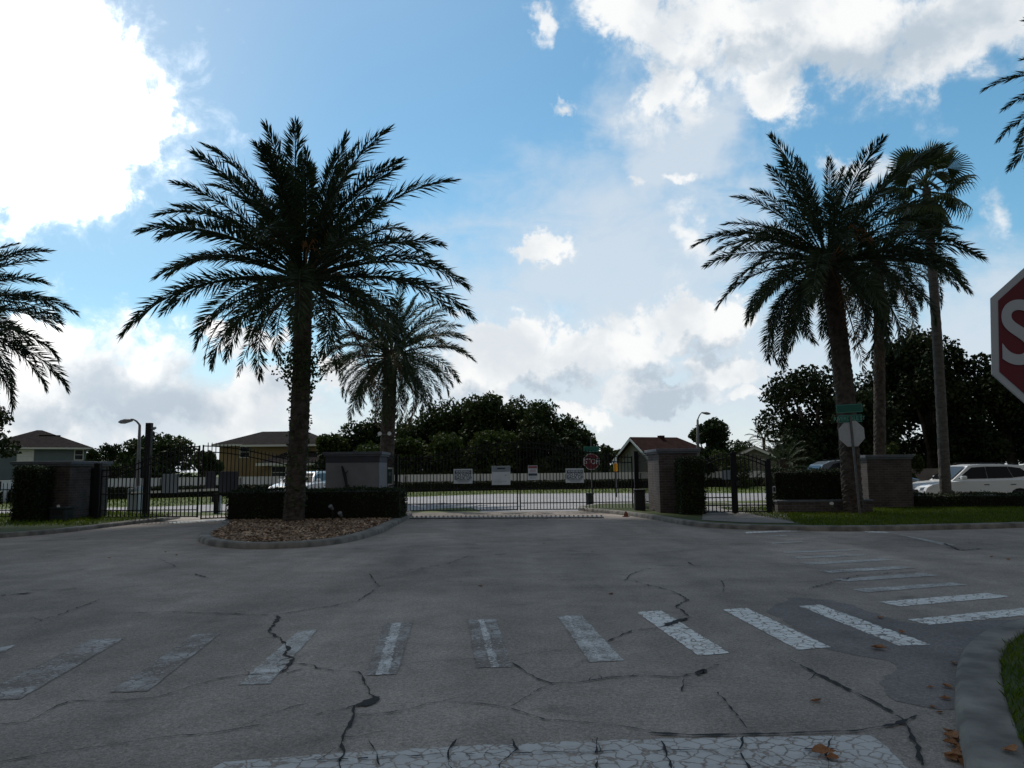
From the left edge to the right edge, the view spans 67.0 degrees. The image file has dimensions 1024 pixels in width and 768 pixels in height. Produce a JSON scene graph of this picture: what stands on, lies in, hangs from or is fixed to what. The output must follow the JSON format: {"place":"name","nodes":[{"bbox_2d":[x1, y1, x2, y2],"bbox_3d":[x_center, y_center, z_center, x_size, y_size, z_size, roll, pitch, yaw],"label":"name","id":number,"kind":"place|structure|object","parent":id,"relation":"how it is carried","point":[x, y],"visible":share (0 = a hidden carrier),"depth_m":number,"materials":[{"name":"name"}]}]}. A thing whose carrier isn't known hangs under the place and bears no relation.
{"place":"outdoors","nodes":[
{"label":"outdoors","id":0,"kind":"place"},
{"bbox_2d":[0,511,170,532],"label":"lawn","id":1,"kind":"structure","parent":0,"point":[10,528],"depth_m":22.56,"materials":[{"name":"green plant"}]},
{"bbox_2d":[8,464,55,521],"bbox_3d":[-15.544,3.542,25.061,1.090,1.918,1.076,-1,-6,0],"label":"clipped hedge","id":2,"kind":"object","parent":1,"relation":"on","point":[31,495],"visible":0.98,"depth_m":24.74,"materials":[{"name":"green plant"}]},
{"bbox_2d":[0,242,78,415],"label":"date palm","id":3,"kind":"object","parent":1,"relation":"on","point":[10,327],"visible":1,"depth_m":23.12,"materials":[{"name":"green plant"}]},
{"bbox_2d":[10,461,112,518],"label":"wall","id":4,"kind":"structure","parent":1,"relation":"on","point":[72,481],"depth_m":26.00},
{"bbox_2d":[48,505,74,520],"bbox_3d":[-14.741,4.232,25.305,0.587,0.584,0.524,-1,-6,0],"label":"utility box","id":5,"kind":"object","parent":1,"relation":"on","point":[58,512],"visible":0.81,"depth_m":25.07,"materials":[{"name":"green"}]},
{"bbox_2d":[92,463,102,518],"bbox_3d":[-14.040,3.668,26.163,0.210,1.980,0.210,-1,-6,0],"label":"gate post","id":6,"kind":"object","parent":1,"relation":"on","point":[96,489],"visible":0.81,"depth_m":26.09,"materials":[{"name":"black metal"}]},
{"bbox_2d":[99,444,200,517],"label":"iron gate","id":7,"kind":"structure","parent":6,"relation":"attached to","point":[149,493],"depth_m":26.13,"materials":[{"name":"black metal"}]},
{"bbox_2d":[162,474,178,492],"bbox_3d":[-11.863,3.470,26.834,0.545,0.684,0.010,1,-6,-14],"label":"board back","id":8,"kind":"object","parent":7,"relation":"attached to","point":[171,485],"visible":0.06,"depth_m":26.83,"materials":[{"name":"grey metal"}]},
{"bbox_2d":[142,423,155,514],"bbox_3d":[-13.206,3.163,28.137,0.310,3.497,0.248,-1,-6,0],"label":"camera pole","id":9,"kind":"object","parent":1,"relation":"on","point":[149,428],"visible":0.66,"depth_m":28.10,"materials":[{"name":"black metal"}]},
{"bbox_2d":[0,493,765,512],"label":"street","id":10,"kind":"structure","parent":0,"point":[533,499],"depth_m":39.16,"materials":[{"name":"grey asphalt"}]},
{"bbox_2d":[269,470,325,488],"bbox_3d":[-10.309,5.132,38.495,2.180,1.686,4.527,-2,-6,10],"label":"moving car","id":11,"kind":"object","parent":10,"relation":"on","point":[313,479],"visible":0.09,"depth_m":37.89,"materials":[{"name":"white metal"}]},
{"bbox_2d":[583,436,598,492],"bbox_3d":[3.736,4.067,36.269,0.651,3.251,0.505,5,-8,-42],"label":"stop sign","id":12,"kind":"object","parent":10,"relation":"on","point":[593,449],"visible":0.62,"depth_m":36.32,"materials":[{"name":"metal"}]},
{"bbox_2d":[0,511,1023,767],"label":"road","id":13,"kind":"structure","parent":0,"point":[142,595],"depth_m":7.87,"materials":[{"name":"grey asphalt"}]},
{"bbox_2d":[0,512,179,537],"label":"kerb","id":14,"kind":"structure","parent":13,"relation":"on","point":[63,530],"depth_m":22.30,"materials":[{"name":"concrete"}]},
{"bbox_2d":[198,510,411,548],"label":"island kerb","id":15,"kind":"structure","parent":13,"relation":"on","point":[205,537],"depth_m":17.33,"materials":[{"name":"concrete"}]},
{"bbox_2d":[211,517,392,541],"bbox_3d":[-6.482,4.160,23.145,5.500,0.001,12.912,-1,-6,0],"label":"mulch bed","id":16,"kind":"object","parent":15,"relation":"in","point":[290,532],"visible":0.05,"depth_m":19.42,"materials":[{"name":"brown plant"}]},
{"bbox_2d":[116,115,477,521],"bbox_3d":[-6.277,-1.957,24.450,10.370,12.680,10.692,-1,-6,0],"label":"date palm","id":17,"kind":"object","parent":16,"relation":"on","point":[296,232],"visible":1,"depth_m":23.48,"materials":[{"name":"green plant"}]},
{"bbox_2d":[224,485,408,519],"bbox_3d":[-6.333,3.884,25.384,5.786,1.134,1.746,-1,-6,0],"label":"clipped hedge","id":18,"kind":"object","parent":16,"relation":"on","point":[352,502],"visible":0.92,"depth_m":24.67,"materials":[{"name":"green plant"}]},
{"bbox_2d":[322,452,390,488],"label":"stucco pillar","id":19,"kind":"structure","parent":16,"relation":"on","point":[368,469],"depth_m":27.34,"materials":[{"name":"grey paint"}]},
{"bbox_2d":[200,443,325,518],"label":"iron gate","id":20,"kind":"structure","parent":19,"relation":"attached to","point":[246,456],"depth_m":26.64,"materials":[{"name":"black metal"}]},
{"bbox_2d":[219,471,238,492],"bbox_3d":[-10.003,3.456,27.315,0.663,0.735,0.010,1,-6,-14],"label":"board back","id":21,"kind":"object","parent":20,"relation":"attached to","point":[228,480],"visible":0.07,"depth_m":27.31,"materials":[{"name":"grey metal"}]},
{"bbox_2d":[395,455,398,486],"bbox_3d":[-4.445,3.894,29.758,0.130,2.330,0.130,-1,-6,0],"label":"gate post","id":22,"kind":"object","parent":13,"relation":"on","point":[396,470],"visible":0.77,"depth_m":29.77,"materials":[{"name":"black metal"}]},
{"bbox_2d":[399,439,517,510],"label":"iron gate","id":23,"kind":"structure","parent":22,"relation":"attached to","point":[460,489],"depth_m":29.75,"materials":[{"name":"black metal"}]},
{"bbox_2d":[454,469,472,483],"bbox_3d":[-1.882,3.548,29.738,0.727,0.557,0.018,-1,-6,0],"label":"warning sign","id":24,"kind":"object","parent":23,"relation":"attached to","point":[463,476],"visible":1,"depth_m":29.74,"materials":[{"name":"white"}]},
{"bbox_2d":[492,466,509,484],"bbox_3d":[-0.421,3.517,29.742,0.712,0.720,0.014,-1,-6,0],"label":"notice board","id":25,"kind":"object","parent":23,"relation":"attached to","point":[500,475],"visible":1,"depth_m":29.74,"materials":[{"name":"white"}]},
{"bbox_2d":[0,605,927,699],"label":"crosswalk","id":26,"kind":"structure","parent":13,"relation":"on","point":[488,643],"depth_m":7.19,"materials":[{"name":"paint"}]},
{"bbox_2d":[409,515,603,518],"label":"tyre spikes","id":27,"kind":"object","parent":13,"relation":"on","point":[496,517],"visible":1,"depth_m":25.87,"materials":[{"name":"metal"}]},
{"bbox_2d":[213,735,906,767],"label":"stop line","id":28,"kind":"object","parent":13,"relation":"on","point":[864,751],"visible":1,"depth_m":4.43,"materials":[{"name":"paint"}]},
{"bbox_2d":[644,448,700,512],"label":"brick pillar","id":29,"kind":"structure","parent":13,"relation":"on","point":[661,484],"depth_m":26.35,"materials":[{"name":"grey brick"}]},
{"bbox_2d":[578,502,1023,530],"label":"verge kerb","id":30,"kind":"structure","parent":13,"relation":"on","point":[832,528],"depth_m":19.94,"materials":[{"name":"concrete"}]},
{"bbox_2d":[745,530,1023,624],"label":"side crosswalk","id":31,"kind":"structure","parent":13,"relation":"on","point":[969,616],"depth_m":10.29,"materials":[{"name":"paint"}]},
{"bbox_2d":[860,455,913,507],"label":"brick pillar","id":32,"kind":"structure","parent":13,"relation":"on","point":[887,481],"depth_m":27.79,"materials":[{"name":"brick"}]},
{"bbox_2d":[766,598,1020,709],"bbox_3d":[4.031,2.511,8.169,5.670,0.001,3.112,5,-8,-41],"label":"road patch","id":33,"kind":"object","parent":13,"relation":"on","point":[915,674],"visible":0.73,"depth_m":7.15,"materials":[{"name":"grey asphalt"}]},
{"bbox_2d":[954,619,1023,767],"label":"corner kerb","id":34,"kind":"structure","parent":13,"relation":"on","point":[986,729],"depth_m":4.87,"materials":[{"name":"concrete"}]},
{"bbox_2d":[0,465,1023,515],"bbox_3d":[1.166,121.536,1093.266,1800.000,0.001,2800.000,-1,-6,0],"label":"ground","id":35,"kind":"structure","parent":0,"point":[224,500],"depth_m":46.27,"materials":[{"name":"green plant"}]},
{"bbox_2d":[0,406,21,457],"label":"broadleaf tree","id":36,"kind":"object","parent":35,"relation":"on","point":[5,416],"visible":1,"depth_m":60.06,"materials":[{"name":"green plant"}]},
{"bbox_2d":[0,430,92,479],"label":"house","id":37,"kind":"structure","parent":35,"relation":"on","point":[39,445],"depth_m":100.88,"materials":[{"name":"grey"}]},
{"bbox_2d":[17,449,33,460],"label":"window","id":38,"kind":"structure","parent":37,"relation":"in","point":[27,454],"depth_m":99.15,"materials":[{"name":"grey"}]},
{"bbox_2d":[97,442,125,478],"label":"broadleaf tree","id":39,"kind":"object","parent":35,"relation":"on","point":[110,452],"visible":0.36,"depth_m":99.02,"materials":[{"name":"green plant"}]},
{"bbox_2d":[118,418,140,486],"bbox_3d":[-17.747,3.721,35.827,1.143,4.254,0.300,-1,-6,0],"label":"street lamp","id":40,"kind":"object","parent":35,"relation":"on","point":[123,421],"visible":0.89,"depth_m":35.88,"materials":[{"name":"metal"}]},
{"bbox_2d":[116,431,201,477],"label":"broadleaf tree","id":41,"kind":"object","parent":35,"relation":"on","point":[163,443],"visible":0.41,"depth_m":60.74,"materials":[{"name":"green plant"}]},
{"bbox_2d":[127,486,217,511],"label":"barrier gate","id":42,"kind":"structure","parent":35,"relation":"on","point":[139,496],"depth_m":30.71,"materials":[{"name":"white"}]},
{"bbox_2d":[192,450,224,476],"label":"broadleaf tree","id":43,"kind":"object","parent":35,"relation":"on","point":[213,463],"visible":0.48,"depth_m":74.42,"materials":[{"name":"green plant"}]},
{"bbox_2d":[211,431,342,476],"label":"house","id":44,"kind":"structure","parent":35,"relation":"on","point":[273,442],"depth_m":86.00,"materials":[{"name":"yellow"}]},
{"bbox_2d":[309,432,353,470],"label":"broadleaf tree","id":45,"kind":"object","parent":35,"relation":"on","point":[336,442],"visible":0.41,"depth_m":72.61,"materials":[{"name":"green plant"}]},
{"bbox_2d":[337,420,378,451],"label":"broadleaf tree","id":46,"kind":"object","parent":35,"relation":"on","point":[354,440],"visible":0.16,"depth_m":74.94,"materials":[{"name":"green plant"}]},
{"bbox_2d":[354,440,398,466],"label":"broadleaf tree","id":47,"kind":"object","parent":35,"relation":"on","point":[370,447],"visible":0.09,"depth_m":66.78,"materials":[{"name":"green plant"}]},
{"bbox_2d":[0,477,764,503],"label":"clipped hedge","id":48,"kind":"object","parent":35,"relation":"on","point":[523,484],"visible":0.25,"depth_m":59.58,"materials":[{"name":"green plant"}]},
{"bbox_2d":[0,471,764,502],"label":"boundary wall","id":49,"kind":"structure","parent":35,"relation":"on","point":[643,475],"depth_m":59.99,"materials":[{"name":"grey concrete"}]},
{"bbox_2d":[358,409,419,444],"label":"broadleaf tree","id":50,"kind":"object","parent":35,"relation":"on","point":[372,435],"visible":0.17,"depth_m":75.07,"materials":[{"name":"green plant"}]},
{"bbox_2d":[312,272,477,485],"bbox_3d":[-6.063,0.329,39.144,8.087,11.494,8.348,-2,-6,14],"label":"date palm","id":51,"kind":"object","parent":35,"relation":"on","point":[386,371],"visible":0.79,"depth_m":38.57,"materials":[{"name":"green plant"}]},
{"bbox_2d":[393,435,436,474],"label":"broadleaf tree","id":52,"kind":"object","parent":35,"relation":"on","point":[404,448],"visible":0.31,"depth_m":67.58,"materials":[{"name":"green plant"}]},
{"bbox_2d":[395,402,457,470],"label":"broadleaf tree","id":53,"kind":"object","parent":35,"relation":"on","point":[430,426],"visible":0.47,"depth_m":75.39,"materials":[{"name":"green plant"}]},
{"bbox_2d":[418,431,485,473],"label":"broadleaf tree","id":54,"kind":"object","parent":35,"relation":"on","point":[441,443],"visible":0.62,"depth_m":66.71,"materials":[{"name":"green plant"}]},
{"bbox_2d":[431,397,475,443],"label":"broadleaf tree","id":55,"kind":"object","parent":35,"relation":"on","point":[455,413],"visible":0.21,"depth_m":76.94,"materials":[{"name":"green plant"}]},
{"bbox_2d":[457,390,507,468],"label":"broadleaf tree","id":56,"kind":"object","parent":35,"relation":"on","point":[486,409],"visible":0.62,"depth_m":73.99,"materials":[{"name":"green plant"}]},
{"bbox_2d":[467,426,522,473],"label":"broadleaf tree","id":57,"kind":"object","parent":35,"relation":"on","point":[492,436],"visible":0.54,"depth_m":67.12,"materials":[{"name":"green plant"}]},
{"bbox_2d":[495,394,531,465],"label":"broadleaf tree","id":58,"kind":"object","parent":35,"relation":"on","point":[514,415],"visible":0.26,"depth_m":76.19,"materials":[{"name":"green plant"}]},
{"bbox_2d":[502,422,560,473],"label":"broadleaf tree","id":59,"kind":"object","parent":35,"relation":"on","point":[541,433],"visible":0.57,"depth_m":67.11,"materials":[{"name":"green plant"}]},
{"bbox_2d":[514,398,560,464],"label":"broadleaf tree","id":60,"kind":"object","parent":35,"relation":"on","point":[536,412],"visible":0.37,"depth_m":73.88,"materials":[{"name":"green plant"}]},
{"bbox_2d":[553,413,585,444],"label":"broadleaf tree","id":61,"kind":"object","parent":35,"relation":"on","point":[572,424],"visible":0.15,"depth_m":75.65,"materials":[{"name":"green plant"}]},
{"bbox_2d":[547,435,597,472],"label":"broadleaf tree","id":62,"kind":"object","parent":35,"relation":"on","point":[568,442],"visible":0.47,"depth_m":65.32,"materials":[{"name":"green plant"}]},
{"bbox_2d":[556,427,600,453],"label":"broadleaf tree","id":63,"kind":"object","parent":35,"relation":"on","point":[583,437],"visible":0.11,"depth_m":73.32,"materials":[{"name":"green plant"}]},
{"bbox_2d":[596,443,618,472],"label":"broadleaf tree","id":64,"kind":"object","parent":35,"relation":"on","point":[606,449],"visible":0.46,"depth_m":88.64,"materials":[{"name":"green plant"}]},
{"bbox_2d":[612,435,721,471],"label":"house","id":65,"kind":"structure","parent":35,"relation":"on","point":[632,444],"depth_m":80.11,"materials":[{"name":"red"}]},
{"bbox_2d":[688,417,732,477],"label":"broadleaf tree","id":66,"kind":"object","parent":35,"relation":"on","point":[713,431],"visible":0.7,"depth_m":64.72,"materials":[{"name":"green plant"}]},
{"bbox_2d":[708,449,754,487],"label":"shrub","id":67,"kind":"object","parent":35,"relation":"on","point":[738,467],"visible":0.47,"depth_m":58.88,"materials":[{"name":"green plant"}]},
{"bbox_2d":[728,439,753,453],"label":"broadleaf tree","id":68,"kind":"object","parent":35,"relation":"on","point":[738,447],"visible":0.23,"depth_m":100.08,"materials":[{"name":"green plant"}]},
{"bbox_2d":[736,446,778,470],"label":"house","id":69,"kind":"structure","parent":35,"relation":"on","point":[756,450],"depth_m":83.42,"materials":[{"name":"beige"}]},
{"bbox_2d":[750,439,814,483],"bbox_3d":[10.871,3.622,30.750,2.492,2.795,2.485,1,-6,-13],"label":"date palm","id":70,"kind":"object","parent":35,"relation":"on","point":[786,463],"visible":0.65,"depth_m":30.67,"materials":[{"name":"green plant"}]},
{"bbox_2d":[752,364,903,471],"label":"oak tree","id":71,"kind":"object","parent":35,"relation":"on","point":[800,426],"visible":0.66,"depth_m":42.35,"materials":[{"name":"green plant"}]},
{"bbox_2d":[815,387,898,461],"bbox_3d":[17.941,3.139,41.040,4.074,5.843,5.684,-1,-6,0],"label":"oak tree","id":72,"kind":"object","parent":35,"relation":"on","point":[865,398],"visible":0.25,"depth_m":39.73,"materials":[{"name":"green plant"}]},
{"bbox_2d":[854,337,926,467],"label":"oak tree","id":73,"kind":"object","parent":35,"relation":"on","point":[903,417],"visible":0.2,"depth_m":45.22,"materials":[{"name":"green plant"}]},
{"bbox_2d":[906,454,924,478],"bbox_3d":[19.244,4.470,37.313,1.242,2.191,1.190,-1,-6,0],"label":"shrub","id":74,"kind":"object","parent":35,"relation":"on","point":[917,461],"visible":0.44,"depth_m":37.00,"materials":[{"name":"green plant"}]},
{"bbox_2d":[912,468,938,480],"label":"boundary wall","id":75,"kind":"structure","parent":35,"relation":"on","point":[926,474],"depth_m":37.01,"materials":[{"name":"grey concrete"}]},
{"bbox_2d":[891,325,970,468],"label":"oak tree","id":76,"kind":"object","parent":35,"relation":"on","point":[917,355],"visible":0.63,"depth_m":43.79,"materials":[{"name":"green plant"}]},
{"bbox_2d":[925,371,1012,468],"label":"oak tree","id":77,"kind":"object","parent":35,"relation":"on","point":[983,441],"visible":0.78,"depth_m":41.38,"materials":[{"name":"green plant"}]},
{"bbox_2d":[961,352,1023,464],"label":"oak tree","id":78,"kind":"object","parent":35,"relation":"on","point":[1004,408],"visible":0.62,"depth_m":41.68,"materials":[{"name":"green plant"}]},
{"bbox_2d":[0,0,1023,472],"label":"sky","id":79,"kind":"structure","parent":0,"point":[590,144],"materials":[{"name":"blue"}]},
{"bbox_2d":[633,489,645,510],"bbox_3d":[4.603,4.199,27.904,0.409,0.808,0.365,-1,-6,0],"label":"call box","id":80,"kind":"object","parent":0,"point":[639,499],"visible":0.81,"depth_m":27.74,"materials":[{"name":"black plastic"}]},
{"bbox_2d":[585,503,1023,525],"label":"verge lawn","id":81,"kind":"structure","parent":0,"point":[698,517],"depth_m":23.76,"materials":[{"name":"green plant"}]},
{"bbox_2d":[519,439,633,509],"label":"iron gate","id":82,"kind":"structure","parent":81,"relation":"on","point":[576,488],"depth_m":29.76,"materials":[{"name":"black metal"}]},
{"bbox_2d":[566,468,583,482],"bbox_3d":[2.415,3.522,29.737,0.698,0.546,0.018,-1,-6,0],"label":"warning sign","id":83,"kind":"object","parent":82,"relation":"attached to","point":[574,475],"visible":1,"depth_m":29.73,"materials":[{"name":"white"}]},
{"bbox_2d":[638,452,648,507],"bbox_3d":[4.962,3.601,29.050,0.032,2.120,1.376,0,-6,-6],"label":"iron fence","id":84,"kind":"object","parent":81,"relation":"on","point":[643,460],"visible":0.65,"depth_m":28.99,"materials":[{"name":"black metal"}]},
{"bbox_2d":[672,455,708,514],"bbox_3d":[5.875,3.338,25.529,1.061,1.976,1.055,-1,-6,0],"label":"clipped hedge","id":85,"kind":"object","parent":81,"relation":"on","point":[690,491],"visible":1,"depth_m":25.17,"materials":[{"name":"green plant"}]},
{"bbox_2d":[702,506,793,522],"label":"ramp","id":86,"kind":"structure","parent":81,"relation":"on","point":[738,517],"depth_m":23.18,"materials":[{"name":"concrete"}]},
{"bbox_2d":[763,467,841,510],"bbox_3d":[10.159,3.590,26.294,2.999,1.561,1.281,-1,-6,0],"label":"clipped hedge","id":87,"kind":"object","parent":81,"relation":"on","point":[806,484],"visible":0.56,"depth_m":25.86,"materials":[{"name":"green plant"}]},
{"bbox_2d":[773,499,873,512],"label":"brick wall","id":88,"kind":"structure","parent":81,"relation":"on","point":[795,506],"depth_m":25.30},
{"bbox_2d":[688,131,988,513],"bbox_3d":[10.680,-1.888,25.768,9.398,12.466,8.216,-1,-6,0],"label":"date palm","id":89,"kind":"object","parent":81,"relation":"on","point":[825,266],"visible":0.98,"depth_m":25.06,"materials":[{"name":"green plant"}]},
{"bbox_2d":[834,403,864,514],"bbox_3d":[10.595,2.399,24.115,1.070,3.587,0.146,0,-6,-4],"label":"stop sign","id":90,"kind":"object","parent":81,"relation":"on","point":[851,431],"visible":0.98,"depth_m":24.21,"materials":[{"name":"metal"}]},
{"bbox_2d":[719,505,1023,525],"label":"grass","id":91,"kind":"structure","parent":81,"relation":"on","point":[886,514],"depth_m":22.97,"materials":[{"name":"green plant"}]},
{"bbox_2d":[882,140,979,493],"bbox_3d":[15.910,-2.432,29.042,3.580,14.162,3.554,-6,-8,42],"label":"fan palm","id":92,"kind":"object","parent":81,"relation":"on","point":[941,160],"visible":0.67,"depth_m":28.79,"materials":[{"name":"green plant"}]},
{"bbox_2d":[913,489,1023,507],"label":"clipped hedge","id":93,"kind":"object","parent":81,"relation":"on","point":[970,498],"visible":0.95,"depth_m":27.54,"materials":[{"name":"green plant"}]},
{"bbox_2d":[979,17,1023,173],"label":"date palm","id":94,"kind":"object","parent":81,"relation":"on","point":[1016,159],"visible":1,"depth_m":15.07,"materials":[{"name":"green plant"}]},
{"bbox_2d":[996,628,1023,753],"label":"corner lawn","id":95,"kind":"structure","parent":0,"point":[1015,686],"depth_m":5.47,"materials":[{"name":"green plant"}]},
{"bbox_2d":[990,268,1023,402],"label":"stop sign","id":96,"kind":"object","parent":95,"relation":"on","point":[1007,330],"visible":1,"depth_m":3.13,"materials":[{"name":"metal"}]},
{"label":"pavement","id":97,"kind":"structure","parent":0,"visible":0},
{"bbox_2d":[731,452,736,513],"bbox_3d":[7.265,3.294,25.304,0.115,2.130,0.115,-1,-6,0],"label":"gate post","id":98,"kind":"object","parent":97,"relation":"on","point":[734,483],"visible":0.79,"depth_m":25.27,"materials":[{"name":"black metal"}]},
{"bbox_2d":[702,452,733,512],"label":"iron gate","id":99,"kind":"structure","parent":98,"relation":"attached to","point":[723,497],"depth_m":25.27,"materials":[{"name":"black metal"}]},
{"bbox_2d":[734,452,768,512],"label":"iron gate","id":100,"kind":"structure","parent":98,"relation":"attached to","point":[738,484],"depth_m":25.27,"materials":[{"name":"black metal"}]},
{"bbox_2d":[765,459,772,512],"bbox_3d":[8.412,3.400,25.271,0.150,1.890,0.150,-1,-6,0],"label":"gate post","id":101,"kind":"object","parent":97,"relation":"on","point":[769,486],"visible":0.76,"depth_m":25.22,"materials":[{"name":"black metal"}]},
{"label":"parking lane","id":102,"kind":"structure","parent":0,"visible":0},
{"bbox_2d":[808,459,920,481],"bbox_3d":[15.047,4.111,33.234,4.727,1.846,2.180,-1,-6,0],"label":"parked car","id":103,"kind":"object","parent":102,"relation":"on","point":[832,463],"visible":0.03,"depth_m":32.63,"materials":[{"name":"grey"}]},
{"bbox_2d":[775,195,967,454],"bbox_3d":[15.851,-1.374,33.602,7.679,13.255,7.561,-1,-6,0],"label":"date palm","id":104,"kind":"object","parent":102,"relation":"on","point":[879,416],"visible":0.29,"depth_m":32.94,"materials":[{"name":"green plant"}]},
{"bbox_2d":[913,462,1023,494],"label":"parked car","id":105,"kind":"object","parent":102,"relation":"on","point":[984,476],"visible":0.43,"depth_m":30.54,"materials":[{"name":"white metal"}]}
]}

